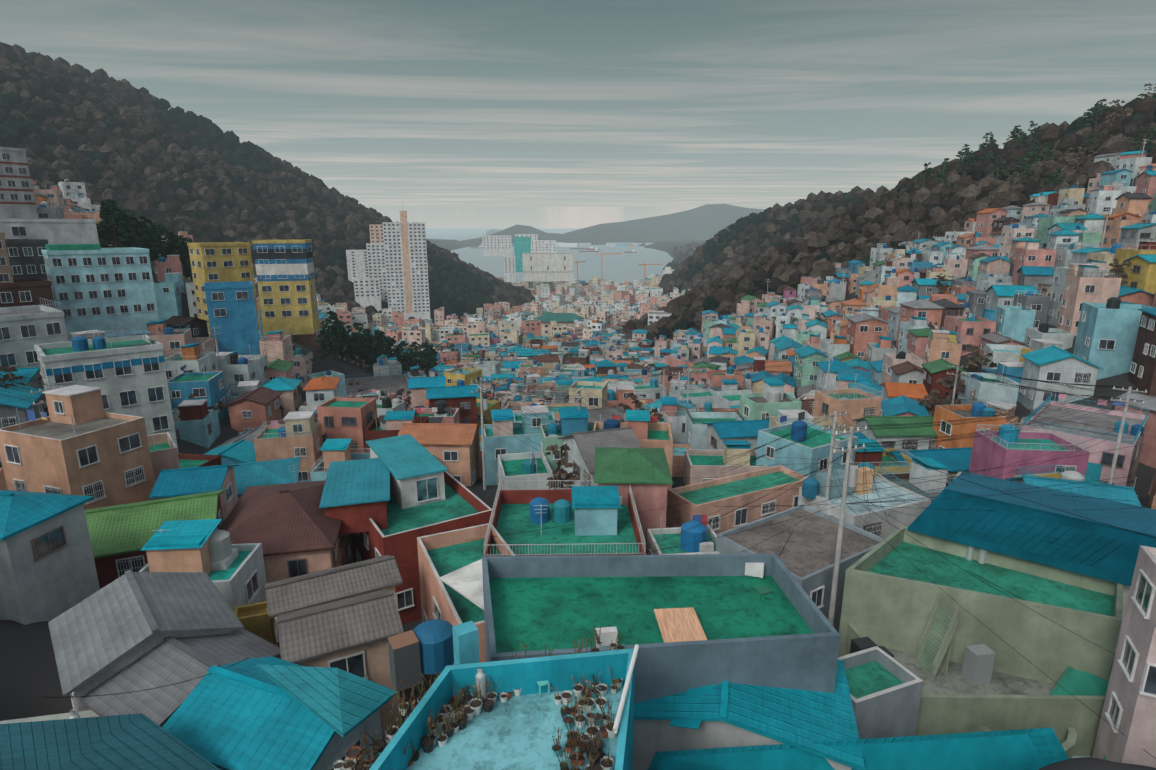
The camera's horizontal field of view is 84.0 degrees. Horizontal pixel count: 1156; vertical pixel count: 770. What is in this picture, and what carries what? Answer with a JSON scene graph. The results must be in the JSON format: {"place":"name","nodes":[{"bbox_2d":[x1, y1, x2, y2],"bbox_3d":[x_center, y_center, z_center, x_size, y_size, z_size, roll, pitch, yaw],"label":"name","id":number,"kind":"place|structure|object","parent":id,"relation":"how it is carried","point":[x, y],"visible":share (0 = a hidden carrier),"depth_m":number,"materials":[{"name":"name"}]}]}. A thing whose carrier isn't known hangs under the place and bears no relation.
{"place":"outdoors","nodes":[
{"label":"outdoors","id":0,"kind":"place"},
{"bbox_2d":[426,229,672,282],"bbox_3d":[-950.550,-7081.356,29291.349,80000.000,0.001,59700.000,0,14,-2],"label":"sea water","id":1,"kind":"structure","parent":0,"point":[620,267],"depth_m":2328.34,"materials":[{"name":"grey liquid"}]},
{"bbox_2d":[0,75,1155,769],"bbox_3d":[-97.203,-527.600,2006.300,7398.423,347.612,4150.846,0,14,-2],"label":"ground","id":2,"kind":"structure","parent":0,"point":[28,675],"depth_m":70.63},
{"bbox_2d":[0,83,1155,769],"bbox_3d":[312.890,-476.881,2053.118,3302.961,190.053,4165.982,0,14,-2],"label":"village houses","id":3,"kind":"structure","parent":2,"relation":"on","point":[848,559],"depth_m":45.15,"materials":[{"name":"concrete"}]},
{"bbox_2d":[0,42,1155,345],"bbox_3d":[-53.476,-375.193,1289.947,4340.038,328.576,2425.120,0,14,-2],"label":"hillside trees","id":4,"kind":"object","parent":2,"relation":"on","point":[56,86],"visible":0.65,"depth_m":497.77,"materials":[{"name":"plant"}]},
{"bbox_2d":[0,0,1155,228],"label":"sky","id":5,"kind":"structure","parent":0,"point":[448,114],"materials":[{"name":"grey"}]},
{"bbox_2d":[460,204,764,246],"bbox_3d":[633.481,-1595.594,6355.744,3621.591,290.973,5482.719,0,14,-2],"label":"mountains","id":6,"kind":"structure","parent":0,"point":[706,222],"depth_m":4647.50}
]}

